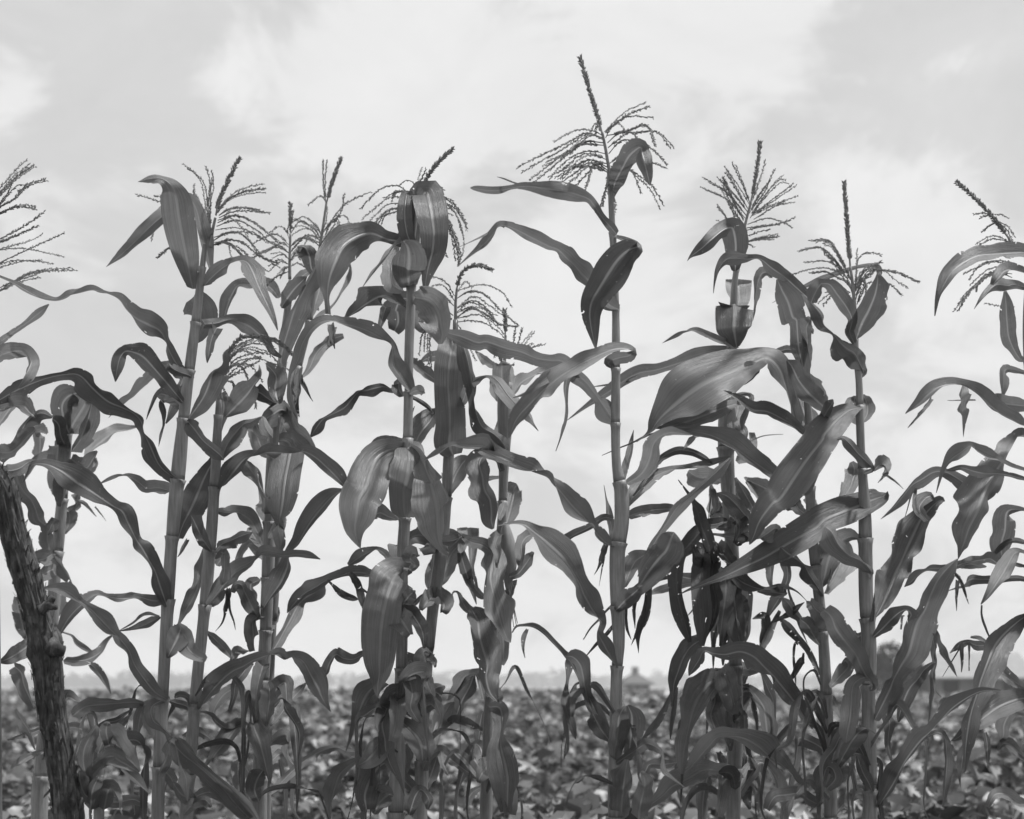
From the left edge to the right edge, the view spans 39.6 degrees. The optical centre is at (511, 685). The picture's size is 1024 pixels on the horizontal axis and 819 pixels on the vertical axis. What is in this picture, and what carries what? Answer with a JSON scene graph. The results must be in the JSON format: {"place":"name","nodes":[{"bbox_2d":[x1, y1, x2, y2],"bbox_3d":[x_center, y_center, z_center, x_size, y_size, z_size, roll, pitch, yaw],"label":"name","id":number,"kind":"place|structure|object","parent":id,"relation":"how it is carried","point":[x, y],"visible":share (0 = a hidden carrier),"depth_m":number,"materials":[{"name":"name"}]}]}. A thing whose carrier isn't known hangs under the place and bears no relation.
{"place":"outdoors","nodes":[
{"label":"outdoors","id":0,"kind":"place"},
{"bbox_2d":[1,687,880,690],"bbox_3d":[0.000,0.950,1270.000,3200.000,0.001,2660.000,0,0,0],"label":"ground","id":1,"kind":"structure","parent":0,"point":[539,688],"depth_m":540.48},
{"bbox_2d":[1,666,885,687],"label":"wood","id":2,"kind":"object","parent":1,"relation":"on","point":[74,680],"visible":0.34,"depth_m":810.47,"materials":[{"name":"grey plant"}]},
{"bbox_2d":[622,667,654,689],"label":"farmhouse","id":3,"kind":"object","parent":1,"relation":"on","point":[635,680],"visible":0.56,"depth_m":150.32,"materials":[{"name":"grey"}]},
{"bbox_2d":[0,0,1023,686],"label":"sky","id":4,"kind":"structure","parent":0,"point":[900,101],"materials":[{"name":"white"}]},
{"bbox_2d":[174,718,1010,818],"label":"field soil","id":5,"kind":"structure","parent":0,"point":[447,810],"depth_m":11.65,"materials":[{"name":"grey soil"}]},
{"bbox_2d":[0,158,77,818],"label":"corn plant","id":6,"kind":"object","parent":5,"relation":"on","point":[22,402],"visible":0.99,"depth_m":3.07,"materials":[{"name":"grey plant"}]},
{"bbox_2d":[0,462,84,818],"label":"wooden post","id":7,"kind":"object","parent":5,"relation":"on","point":[45,650],"visible":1,"depth_m":2.70,"materials":[{"name":"grey wood"}]},
{"bbox_2d":[1,384,135,818],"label":"corn plant","id":8,"kind":"object","parent":5,"relation":"on","point":[75,413],"visible":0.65,"depth_m":3.62,"materials":[{"name":"grey plant"}]},
{"bbox_2d":[70,697,151,818],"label":"corn plant","id":9,"kind":"object","parent":5,"relation":"on","point":[113,743],"visible":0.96,"depth_m":2.82,"materials":[{"name":"grey plant"}]},
{"bbox_2d":[0,155,282,818],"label":"corn plant","id":10,"kind":"object","parent":5,"relation":"on","point":[181,215],"visible":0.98,"depth_m":3.04,"materials":[{"name":"grey plant"}]},
{"bbox_2d":[165,333,346,818],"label":"corn plant","id":11,"kind":"object","parent":5,"relation":"on","point":[241,398],"visible":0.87,"depth_m":3.15,"materials":[{"name":"grey plant"}]},
{"bbox_2d":[209,201,354,818],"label":"corn plant","id":12,"kind":"object","parent":5,"relation":"on","point":[282,481],"visible":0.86,"depth_m":3.33,"materials":[{"name":"grey plant"}]},
{"bbox_2d":[245,156,371,818],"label":"corn plant","id":13,"kind":"object","parent":5,"relation":"on","point":[283,684],"visible":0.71,"depth_m":3.55,"materials":[{"name":"grey plant"}]},
{"bbox_2d":[287,146,467,818],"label":"corn plant","id":14,"kind":"object","parent":5,"relation":"on","point":[409,476],"visible":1,"depth_m":3.02,"materials":[{"name":"grey plant"}]},
{"bbox_2d":[360,262,519,818],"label":"corn plant","id":15,"kind":"object","parent":5,"relation":"on","point":[450,394],"visible":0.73,"depth_m":3.28,"materials":[{"name":"grey plant"}]},
{"bbox_2d":[429,307,549,818],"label":"corn plant","id":16,"kind":"object","parent":5,"relation":"on","point":[495,772],"visible":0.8,"depth_m":3.29,"materials":[{"name":"grey plant"}]},
{"bbox_2d":[1,685,1023,818],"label":"field crop","id":17,"kind":"object","parent":5,"relation":"on","point":[541,761],"visible":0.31,"depth_m":10.80,"materials":[{"name":"grey plant"}]},
{"bbox_2d":[424,54,731,818],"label":"corn plant","id":18,"kind":"object","parent":5,"relation":"on","point":[604,280],"visible":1,"depth_m":2.93,"materials":[{"name":"grey plant"}]},
{"bbox_2d":[568,140,806,818],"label":"corn plant","id":19,"kind":"object","parent":5,"relation":"on","point":[724,607],"visible":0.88,"depth_m":3.25,"materials":[{"name":"grey plant"}]},
{"bbox_2d":[637,251,884,818],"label":"corn plant","id":20,"kind":"object","parent":5,"relation":"on","point":[693,395],"visible":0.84,"depth_m":3.07,"materials":[{"name":"grey plant"}]},
{"bbox_2d":[679,180,1000,818],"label":"corn plant","id":21,"kind":"object","parent":5,"relation":"on","point":[799,468],"visible":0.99,"depth_m":3.01,"materials":[{"name":"grey plant"}]},
{"bbox_2d":[861,668,910,694],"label":"tree","id":22,"kind":"object","parent":5,"relation":"on","point":[884,674],"visible":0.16,"depth_m":83.89,"materials":[{"name":"grey plant"}]},
{"bbox_2d":[876,640,922,683],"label":"tree","id":23,"kind":"object","parent":5,"relation":"on","point":[885,660],"visible":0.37,"depth_m":92.15,"materials":[{"name":"grey plant"}]},
{"bbox_2d":[881,179,1023,807],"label":"corn plant","id":24,"kind":"object","parent":5,"relation":"on","point":[979,486],"visible":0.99,"depth_m":3.07,"materials":[{"name":"grey plant"}]},
{"bbox_2d":[919,652,1023,693],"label":"barn","id":25,"kind":"structure","parent":5,"relation":"on","point":[949,682],"depth_m":88.59,"materials":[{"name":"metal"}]},
{"bbox_2d":[943,680,958,693],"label":"door","id":26,"kind":"structure","parent":25,"relation":"in","point":[949,686],"depth_m":87.95,"materials":[{"name":"grey"}]}
]}

